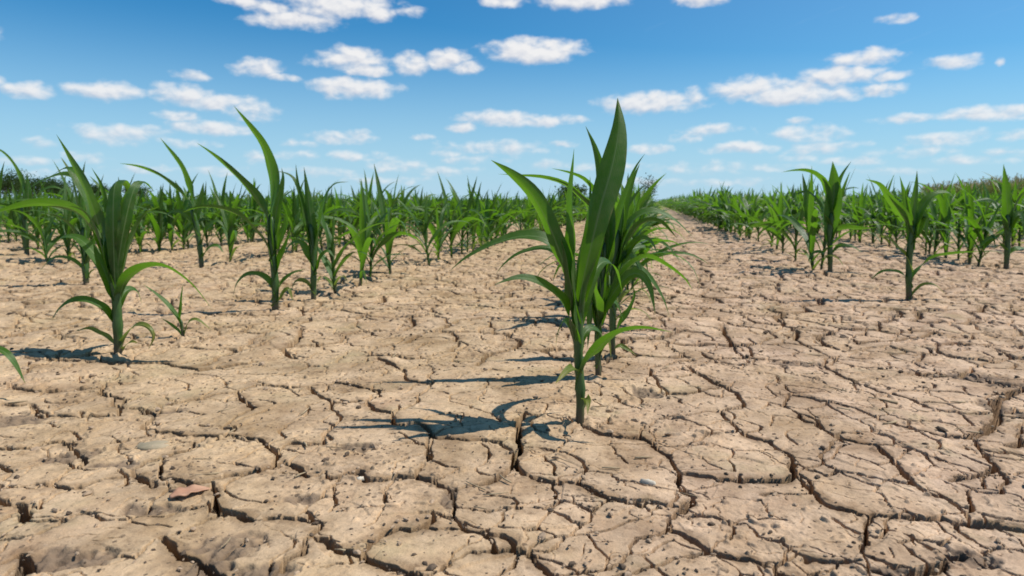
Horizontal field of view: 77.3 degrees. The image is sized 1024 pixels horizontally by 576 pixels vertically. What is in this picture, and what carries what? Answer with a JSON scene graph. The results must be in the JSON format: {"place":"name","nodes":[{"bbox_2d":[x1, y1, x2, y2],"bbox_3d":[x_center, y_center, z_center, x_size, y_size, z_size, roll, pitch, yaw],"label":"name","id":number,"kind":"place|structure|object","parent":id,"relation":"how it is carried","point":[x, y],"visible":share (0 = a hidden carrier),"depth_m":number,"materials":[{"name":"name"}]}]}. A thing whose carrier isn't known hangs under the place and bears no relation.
{"place":"outdoors","nodes":[
{"label":"outdoors","id":0,"kind":"place"},
{"bbox_2d":[0,203,1023,575],"bbox_3d":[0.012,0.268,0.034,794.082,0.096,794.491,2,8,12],"label":"ground","id":1,"kind":"structure","parent":0,"point":[760,409],"depth_m":0.75,"materials":[{"name":"soil"}]},
{"bbox_2d":[0,346,24,381],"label":"corn plant","id":2,"kind":"object","parent":1,"relation":"on","point":[8,354],"visible":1,"depth_m":0.81,"materials":[{"name":"green plant"}]},
{"bbox_2d":[1,188,33,240],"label":"corn plant","id":3,"kind":"object","parent":1,"relation":"on","point":[15,219],"visible":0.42,"depth_m":3.97,"materials":[{"name":"green plant"}]},
{"bbox_2d":[0,167,36,196],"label":"tree","id":4,"kind":"object","parent":1,"relation":"on","point":[6,183],"visible":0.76,"depth_m":73.94,"materials":[{"name":"green plant"}]},
{"bbox_2d":[4,206,34,242],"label":"corn plant","id":5,"kind":"object","parent":1,"relation":"on","point":[8,221],"visible":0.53,"depth_m":3.91,"materials":[{"name":"green plant"}]},
{"bbox_2d":[0,190,59,249],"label":"corn plant","id":6,"kind":"object","parent":1,"relation":"on","point":[20,223],"visible":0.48,"depth_m":3.28,"materials":[{"name":"green plant"}]},
{"bbox_2d":[0,149,62,255],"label":"corn plant","id":7,"kind":"object","parent":1,"relation":"on","point":[27,193],"visible":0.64,"depth_m":3.00,"materials":[{"name":"green plant"}]},
{"bbox_2d":[10,174,58,195],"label":"tree","id":8,"kind":"object","parent":1,"relation":"on","point":[37,186],"visible":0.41,"depth_m":78.93,"materials":[{"name":"green plant"}]},
{"bbox_2d":[0,196,73,261],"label":"corn plant","id":9,"kind":"object","parent":1,"relation":"on","point":[47,247],"visible":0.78,"depth_m":2.60,"materials":[{"name":"green plant"}]},
{"bbox_2d":[32,189,58,248],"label":"corn plant","id":10,"kind":"object","parent":1,"relation":"on","point":[36,215],"visible":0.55,"depth_m":3.34,"materials":[{"name":"green plant"}]},
{"bbox_2d":[40,173,73,198],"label":"tree","id":11,"kind":"object","parent":1,"relation":"on","point":[59,185],"visible":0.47,"depth_m":82.17,"materials":[{"name":"green plant"}]},
{"bbox_2d":[28,160,95,284],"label":"corn plant","id":12,"kind":"object","parent":1,"relation":"on","point":[85,257],"visible":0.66,"depth_m":1.91,"materials":[{"name":"green plant"}]},
{"bbox_2d":[35,176,90,261],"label":"corn plant","id":13,"kind":"object","parent":1,"relation":"on","point":[63,228],"visible":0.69,"depth_m":2.66,"materials":[{"name":"green plant"}]},
{"bbox_2d":[0,175,153,244],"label":"corn plant","id":14,"kind":"object","parent":1,"relation":"on","point":[73,216],"visible":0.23,"depth_m":2.79,"materials":[{"name":"green plant"}]},
{"bbox_2d":[52,159,138,252],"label":"corn plant","id":15,"kind":"object","parent":1,"relation":"on","point":[77,226],"visible":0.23,"depth_m":2.73,"materials":[{"name":"green plant"}]},
{"bbox_2d":[0,136,210,354],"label":"corn plant","id":16,"kind":"object","parent":1,"relation":"on","point":[110,226],"visible":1,"depth_m":1.02,"materials":[{"name":"green plant"}]},
{"bbox_2d":[91,176,174,238],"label":"corn plant","id":17,"kind":"object","parent":1,"relation":"on","point":[97,184],"visible":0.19,"depth_m":2.97,"materials":[{"name":"green plant"}]},
{"bbox_2d":[131,206,156,251],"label":"corn plant","id":18,"kind":"object","parent":1,"relation":"on","point":[139,234],"visible":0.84,"depth_m":3.06,"materials":[{"name":"green plant"}]},
{"bbox_2d":[136,440,169,450],"bbox_3d":[-0.369,0.162,0.657,0.037,0.004,0.023,-1,8,-9],"label":"stone","id":19,"kind":"object","parent":1,"relation":"on","point":[150,445],"visible":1,"depth_m":0.65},
{"bbox_2d":[134,183,173,251],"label":"corn plant","id":20,"kind":"object","parent":1,"relation":"on","point":[158,226],"visible":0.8,"depth_m":3.16,"materials":[{"name":"green plant"}]},
{"bbox_2d":[138,185,201,250],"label":"corn plant","id":21,"kind":"object","parent":1,"relation":"on","point":[168,206],"visible":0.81,"depth_m":3.22,"materials":[{"name":"green plant"}]},
{"bbox_2d":[120,139,223,267],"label":"corn plant","id":22,"kind":"object","parent":1,"relation":"on","point":[192,216],"visible":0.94,"depth_m":2.46,"materials":[{"name":"green plant"}]},
{"bbox_2d":[144,285,209,336],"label":"corn plant","id":23,"kind":"object","parent":1,"relation":"on","point":[172,310],"visible":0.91,"depth_m":1.17,"materials":[{"name":"green plant"}]},
{"bbox_2d":[138,172,222,249],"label":"corn plant","id":24,"kind":"object","parent":1,"relation":"on","point":[184,231],"visible":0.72,"depth_m":3.30,"materials":[{"name":"green plant"}]},
{"bbox_2d":[149,191,221,248],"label":"corn plant","id":25,"kind":"object","parent":1,"relation":"on","point":[192,228],"visible":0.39,"depth_m":3.42,"materials":[{"name":"green plant"}]},
{"bbox_2d":[169,484,211,498],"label":"dry leaf","id":26,"kind":"object","parent":1,"relation":"on","point":[185,491],"visible":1,"depth_m":0.54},
{"bbox_2d":[179,184,243,246],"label":"corn plant","id":27,"kind":"object","parent":1,"relation":"on","point":[202,224],"visible":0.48,"depth_m":3.52,"materials":[{"name":"green plant"}]},
{"bbox_2d":[204,184,261,239],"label":"corn plant","id":28,"kind":"object","parent":1,"relation":"on","point":[238,205],"visible":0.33,"depth_m":3.70,"materials":[{"name":"green plant"}]},
{"bbox_2d":[208,171,259,245],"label":"corn plant","id":29,"kind":"object","parent":1,"relation":"on","point":[222,199],"visible":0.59,"depth_m":3.66,"materials":[{"name":"green plant"}]},
{"bbox_2d":[213,190,266,261],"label":"corn plant","id":30,"kind":"object","parent":1,"relation":"on","point":[228,230],"visible":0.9,"depth_m":2.66,"materials":[{"name":"green plant"}]},
{"bbox_2d":[224,180,261,241],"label":"corn plant","id":31,"kind":"object","parent":1,"relation":"on","point":[253,202],"visible":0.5,"depth_m":4.00,"materials":[{"name":"green plant"}]},
{"bbox_2d":[184,106,303,309],"bbox_3d":[-0.607,-0.161,1.449,0.273,0.489,0.028,0,8,2],"label":"corn plant","id":32,"kind":"object","parent":1,"relation":"on","point":[276,204],"visible":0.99,"depth_m":1.44,"materials":[{"name":"green plant"}]},
{"bbox_2d":[236,197,265,242],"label":"corn plant","id":33,"kind":"object","parent":1,"relation":"on","point":[244,223],"visible":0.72,"depth_m":3.93,"materials":[{"name":"green plant"}]},
{"bbox_2d":[244,199,329,252],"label":"corn plant","id":34,"kind":"object","parent":1,"relation":"on","point":[295,230],"visible":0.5,"depth_m":3.01,"materials":[{"name":"green plant"}]},
{"bbox_2d":[281,181,320,251],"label":"corn plant","id":35,"kind":"object","parent":1,"relation":"on","point":[295,207],"visible":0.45,"depth_m":3.09,"materials":[{"name":"green plant"}]},
{"bbox_2d":[279,168,341,299],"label":"corn plant","id":36,"kind":"object","parent":1,"relation":"on","point":[312,228],"visible":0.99,"depth_m":1.61,"materials":[{"name":"green plant"}]},
{"bbox_2d":[268,188,355,241],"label":"corn plant","id":37,"kind":"object","parent":1,"relation":"on","point":[313,198],"visible":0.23,"depth_m":3.30,"materials":[{"name":"green plant"}]},
{"bbox_2d":[315,188,345,243],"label":"corn plant","id":38,"kind":"object","parent":1,"relation":"on","point":[329,202],"visible":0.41,"depth_m":3.36,"materials":[{"name":"green plant"}]},
{"bbox_2d":[310,183,357,248],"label":"corn plant","id":39,"kind":"object","parent":1,"relation":"on","point":[324,212],"visible":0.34,"depth_m":3.35,"materials":[{"name":"green plant"}]},
{"bbox_2d":[283,197,390,293],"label":"corn plant","id":40,"kind":"object","parent":1,"relation":"on","point":[330,268],"visible":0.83,"depth_m":1.75,"materials":[{"name":"green plant"}]},
{"bbox_2d":[334,187,350,247],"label":"corn plant","id":41,"kind":"object","parent":1,"relation":"on","point":[340,229],"visible":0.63,"depth_m":3.44,"materials":[{"name":"green plant"}]},
{"bbox_2d":[326,199,366,244],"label":"corn plant","id":42,"kind":"object","parent":1,"relation":"on","point":[355,223],"visible":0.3,"depth_m":3.67,"materials":[{"name":"green plant"}]},
{"bbox_2d":[339,179,378,285],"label":"corn plant","id":43,"kind":"object","parent":1,"relation":"on","point":[362,240],"visible":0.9,"depth_m":1.88,"materials":[{"name":"green plant"}]},
{"bbox_2d":[300,182,425,276],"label":"corn plant","id":44,"kind":"object","parent":1,"relation":"on","point":[383,241],"visible":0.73,"depth_m":2.09,"materials":[{"name":"green plant"}]},
{"bbox_2d":[358,171,379,237],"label":"corn plant","id":45,"kind":"object","parent":1,"relation":"on","point":[368,195],"visible":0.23,"depth_m":3.71,"materials":[{"name":"green plant"}]},
{"bbox_2d":[329,182,410,239],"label":"corn plant","id":46,"kind":"object","parent":1,"relation":"on","point":[377,204],"visible":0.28,"depth_m":3.97,"materials":[{"name":"green plant"}]},
{"bbox_2d":[351,172,399,237],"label":"corn plant","id":47,"kind":"object","parent":1,"relation":"on","point":[390,200],"visible":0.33,"depth_m":4.16,"materials":[{"name":"green plant"}]},
{"bbox_2d":[326,165,436,273],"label":"corn plant","id":48,"kind":"object","parent":1,"relation":"on","point":[387,226],"visible":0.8,"depth_m":2.23,"materials":[{"name":"green plant"}]},
{"bbox_2d":[386,185,419,237],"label":"corn plant","id":49,"kind":"object","parent":1,"relation":"on","point":[403,199],"visible":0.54,"depth_m":4.36,"materials":[{"name":"green plant"}]},
{"bbox_2d":[407,188,443,235],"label":"corn plant","id":50,"kind":"object","parent":1,"relation":"on","point":[431,206],"visible":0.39,"depth_m":4.71,"materials":[{"name":"green plant"}]},
{"bbox_2d":[378,192,473,265],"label":"corn plant","id":51,"kind":"object","parent":1,"relation":"on","point":[427,220],"visible":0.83,"depth_m":2.50,"materials":[{"name":"green plant"}]},
{"bbox_2d":[408,193,467,259],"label":"corn plant","id":52,"kind":"object","parent":1,"relation":"on","point":[441,240],"visible":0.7,"depth_m":2.68,"materials":[{"name":"green plant"}]},
{"bbox_2d":[392,174,490,257],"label":"corn plant","id":53,"kind":"object","parent":1,"relation":"on","point":[456,225],"visible":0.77,"depth_m":2.76,"materials":[{"name":"green plant"}]},
{"bbox_2d":[411,178,503,253],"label":"corn plant","id":54,"kind":"object","parent":1,"relation":"on","point":[457,201],"visible":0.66,"depth_m":3.06,"materials":[{"name":"green plant"}]},
{"bbox_2d":[467,176,489,250],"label":"corn plant","id":55,"kind":"object","parent":1,"relation":"on","point":[473,229],"visible":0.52,"depth_m":3.22,"materials":[{"name":"green plant"}]},
{"bbox_2d":[465,190,499,245],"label":"corn plant","id":56,"kind":"object","parent":1,"relation":"on","point":[480,225],"visible":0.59,"depth_m":3.30,"materials":[{"name":"green plant"}]},
{"bbox_2d":[459,187,518,248],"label":"corn plant","id":57,"kind":"object","parent":1,"relation":"on","point":[491,222],"visible":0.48,"depth_m":3.41,"materials":[{"name":"green plant"}]},
{"bbox_2d":[451,185,526,241],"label":"corn plant","id":58,"kind":"object","parent":1,"relation":"on","point":[489,219],"visible":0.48,"depth_m":3.51,"materials":[{"name":"green plant"}]},
{"bbox_2d":[461,192,525,238],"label":"corn plant","id":59,"kind":"object","parent":1,"relation":"on","point":[503,220],"visible":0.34,"depth_m":3.66,"materials":[{"name":"green plant"}]},
{"bbox_2d":[0,179,1023,233],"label":"corn rows","id":60,"kind":"object","parent":1,"relation":"on","point":[695,206],"visible":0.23,"depth_m":6.45,"materials":[{"name":"plant"}]},
{"bbox_2d":[0,236,1023,575],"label":"soil crumbs","id":61,"kind":"object","parent":1,"relation":"on","point":[542,536],"visible":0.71,"depth_m":0.66,"materials":[{"name":"soil"}]},
{"bbox_2d":[488,192,535,243],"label":"corn plant","id":62,"kind":"object","parent":1,"relation":"on","point":[503,229],"visible":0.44,"depth_m":3.81,"materials":[{"name":"green plant"}]},
{"bbox_2d":[497,197,536,230],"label":"corn plant","id":63,"kind":"object","parent":1,"relation":"on","point":[525,219],"visible":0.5,"depth_m":4.27,"materials":[{"name":"green plant"}]},
{"bbox_2d":[450,98,669,427],"bbox_3d":[0.042,-0.013,0.722,0.225,0.395,0.172,-1,8,-8],"label":"corn plant","id":64,"kind":"object","parent":1,"relation":"on","point":[575,297],"visible":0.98,"depth_m":0.69,"materials":[{"name":"green plant"}]},
{"bbox_2d":[555,184,588,196],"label":"tree","id":65,"kind":"object","parent":1,"relation":"on","point":[581,190],"visible":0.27,"depth_m":108.10,"materials":[{"name":"green plant"}]},
{"bbox_2d":[496,154,691,375],"bbox_3d":[0.118,-0.011,0.895,0.277,0.348,0.061,-1,8,-8],"label":"corn plant","id":66,"kind":"object","parent":1,"relation":"on","point":[602,302],"visible":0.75,"depth_m":0.90,"materials":[{"name":"green plant"}]},
{"bbox_2d":[538,179,662,302],"bbox_3d":[0.200,-0.087,1.380,0.445,0.354,0.079,-6,10,-40],"label":"corn plant","id":67,"kind":"object","parent":1,"relation":"on","point":[637,247],"visible":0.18,"depth_m":1.42,"materials":[{"name":"green plant"}]},
{"bbox_2d":[565,174,669,243],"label":"corn plant","id":68,"kind":"object","parent":1,"relation":"on","point":[643,198],"visible":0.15,"depth_m":2.27,"materials":[{"name":"green plant"}]},
{"bbox_2d":[533,199,709,323],"bbox_3d":[0.216,-0.055,1.289,0.354,0.313,0.073,4,9,28],"label":"corn plant","id":69,"kind":"object","parent":1,"relation":"on","point":[646,260],"visible":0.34,"depth_m":1.25,"materials":[{"name":"green plant"}]},
{"bbox_2d":[578,164,691,355],"bbox_3d":[0.196,-0.027,1.020,0.187,0.339,0.027,1,8,5],"label":"corn plant","id":70,"kind":"object","parent":1,"relation":"on","point":[622,253],"visible":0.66,"depth_m":1.02,"materials":[{"name":"green plant"}]},
{"bbox_2d":[576,212,707,295],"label":"corn plant","id":71,"kind":"object","parent":1,"relation":"on","point":[661,250],"visible":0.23,"depth_m":1.71,"materials":[{"name":"green plant"}]},
{"bbox_2d":[618,188,677,305],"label":"corn plant","id":72,"kind":"object","parent":1,"relation":"on","point":[648,243],"visible":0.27,"depth_m":1.50,"materials":[{"name":"green plant"}]},
{"bbox_2d":[633,183,679,234],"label":"corn plant","id":73,"kind":"object","parent":1,"relation":"on","point":[654,215],"visible":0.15,"depth_m":2.88,"materials":[{"name":"green plant"}]},
{"bbox_2d":[631,204,682,288],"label":"corn plant","id":74,"kind":"object","parent":1,"relation":"on","point":[645,252],"visible":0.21,"depth_m":1.78,"materials":[{"name":"green plant"}]},
{"bbox_2d":[730,190,751,237],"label":"corn plant","id":75,"kind":"object","parent":1,"relation":"on","point":[739,221],"visible":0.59,"depth_m":4.55,"materials":[{"name":"green plant"}]},
{"bbox_2d":[720,189,770,237],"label":"corn plant","id":76,"kind":"object","parent":1,"relation":"on","point":[739,211],"visible":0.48,"depth_m":4.25,"materials":[{"name":"green plant"}]},
{"bbox_2d":[743,195,760,238],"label":"corn plant","id":77,"kind":"object","parent":1,"relation":"on","point":[749,212],"visible":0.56,"depth_m":4.20,"materials":[{"name":"green plant"}]},
{"bbox_2d":[735,194,785,246],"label":"corn plant","id":78,"kind":"object","parent":1,"relation":"on","point":[767,231],"visible":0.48,"depth_m":3.44,"materials":[{"name":"green plant"}]},
{"bbox_2d":[727,202,799,241],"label":"corn plant","id":79,"kind":"object","parent":1,"relation":"on","point":[763,214],"visible":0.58,"depth_m":3.87,"materials":[{"name":"green plant"}]},
{"bbox_2d":[738,193,818,252],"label":"corn plant","id":80,"kind":"object","parent":1,"relation":"on","point":[780,237],"visible":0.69,"depth_m":3.05,"materials":[{"name":"green plant"}]},
{"bbox_2d":[769,181,792,249],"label":"corn plant","id":81,"kind":"object","parent":1,"relation":"on","point":[780,206],"visible":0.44,"depth_m":3.23,"materials":[{"name":"green plant"}]},
{"bbox_2d":[738,173,852,261],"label":"corn plant","id":82,"kind":"object","parent":1,"relation":"on","point":[784,233],"visible":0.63,"depth_m":2.73,"materials":[{"name":"green plant"}]},
{"bbox_2d":[768,167,857,269],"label":"corn plant","id":83,"kind":"object","parent":1,"relation":"on","point":[810,213],"visible":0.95,"depth_m":2.28,"materials":[{"name":"green plant"}]},
{"bbox_2d":[755,167,900,269],"bbox_3d":[1.173,-0.242,2.361,0.510,0.414,0.104,7,10,42],"label":"corn plant","id":84,"kind":"object","parent":1,"relation":"on","point":[824,242],"visible":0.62,"depth_m":2.37,"materials":[{"name":"green plant"}]},
{"bbox_2d":[784,161,874,271],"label":"corn plant","id":85,"kind":"object","parent":1,"relation":"on","point":[832,208],"visible":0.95,"depth_m":2.22,"materials":[{"name":"green plant"}]},
{"bbox_2d":[814,186,882,240],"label":"corn plant","id":86,"kind":"object","parent":1,"relation":"on","point":[845,212],"visible":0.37,"depth_m":4.19,"materials":[{"name":"green plant"}]},
{"bbox_2d":[844,185,876,242],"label":"corn plant","id":87,"kind":"object","parent":1,"relation":"on","point":[862,202],"visible":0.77,"depth_m":3.99,"materials":[{"name":"green plant"}]},
{"bbox_2d":[839,187,908,243],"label":"corn plant","id":88,"kind":"object","parent":1,"relation":"on","point":[873,229],"visible":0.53,"depth_m":3.77,"materials":[{"name":"green plant"}]},
{"bbox_2d":[863,179,900,246],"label":"corn plant","id":89,"kind":"object","parent":1,"relation":"on","point":[888,220],"visible":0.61,"depth_m":3.59,"materials":[{"name":"green plant"}]},
{"bbox_2d":[858,176,929,244],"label":"corn plant","id":90,"kind":"object","parent":1,"relation":"on","point":[880,229],"visible":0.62,"depth_m":3.70,"materials":[{"name":"green plant"}]},
{"bbox_2d":[851,201,937,247],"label":"corn plant","id":91,"kind":"object","parent":1,"relation":"on","point":[896,220],"visible":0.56,"depth_m":3.53,"materials":[{"name":"green plant"}]},
{"bbox_2d":[886,177,955,258],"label":"corn plant","id":92,"kind":"object","parent":1,"relation":"on","point":[945,211],"visible":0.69,"depth_m":2.88,"materials":[{"name":"green plant"}]},
{"bbox_2d":[866,173,980,300],"bbox_3d":[1.028,-0.116,1.607,0.305,0.355,0.029,0,8,2],"label":"corn plant","id":93,"kind":"object","parent":1,"relation":"on","point":[913,215],"visible":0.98,"depth_m":1.60,"materials":[{"name":"green plant"}]},
{"bbox_2d":[890,181,959,253],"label":"corn plant","id":94,"kind":"object","parent":1,"relation":"on","point":[925,236],"visible":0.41,"depth_m":3.06,"materials":[{"name":"green plant"}]},
{"bbox_2d":[918,185,1002,254],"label":"corn plant","id":95,"kind":"object","parent":1,"relation":"on","point":[933,213],"visible":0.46,"depth_m":2.98,"materials":[{"name":"green plant"}]},
{"bbox_2d":[903,177,1022,259],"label":"corn plant","id":96,"kind":"object","parent":1,"relation":"on","point":[960,225],"visible":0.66,"depth_m":2.78,"materials":[{"name":"green plant"}]},
{"bbox_2d":[939,174,1001,232],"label":"corn plant","id":97,"kind":"object","parent":1,"relation":"on","point":[962,186],"visible":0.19,"depth_m":4.11,"materials":[{"name":"green plant"}]},
{"bbox_2d":[920,174,1023,196],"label":"tall corn","id":98,"kind":"object","parent":1,"relation":"on","point":[988,184],"visible":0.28,"depth_m":46.19,"materials":[{"name":"plant"}]},
{"bbox_2d":[923,184,1023,266],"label":"corn plant","id":99,"kind":"object","parent":1,"relation":"on","point":[979,233],"visible":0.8,"depth_m":2.54,"materials":[{"name":"green plant"}]},
{"bbox_2d":[952,182,995,263],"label":"corn plant","id":100,"kind":"object","parent":1,"relation":"on","point":[968,226],"visible":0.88,"depth_m":2.58,"materials":[{"name":"green plant"}]},
{"bbox_2d":[929,192,1022,261],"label":"corn plant","id":101,"kind":"object","parent":1,"relation":"on","point":[959,234],"visible":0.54,"depth_m":2.64,"materials":[{"name":"green plant"}]},
{"bbox_2d":[955,184,1003,236],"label":"corn plant","id":102,"kind":"object","parent":1,"relation":"on","point":[978,215],"visible":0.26,"depth_m":3.80,"materials":[{"name":"green plant"}]},
{"bbox_2d":[961,173,1023,245],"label":"corn plant","id":103,"kind":"object","parent":1,"relation":"on","point":[1019,231],"visible":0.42,"depth_m":3.51,"materials":[{"name":"green plant"}]},
{"bbox_2d":[973,164,1023,268],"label":"corn plant","id":104,"kind":"object","parent":1,"relation":"on","point":[1010,217],"visible":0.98,"depth_m":2.40,"materials":[{"name":"green plant"}]},
{"bbox_2d":[996,179,1023,246],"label":"corn plant","id":105,"kind":"object","parent":1,"relation":"on","point":[1013,239],"visible":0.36,"depth_m":3.54,"materials":[{"name":"green plant"}]},
{"bbox_2d":[0,0,1023,200],"label":"sky","id":106,"kind":"structure","parent":0,"point":[744,94],"materials":[{"name":"blue"}]},
{"bbox_2d":[5,249,1023,550],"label":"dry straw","id":107,"kind":"object","parent":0,"point":[573,463],"visible":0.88,"depth_m":0.72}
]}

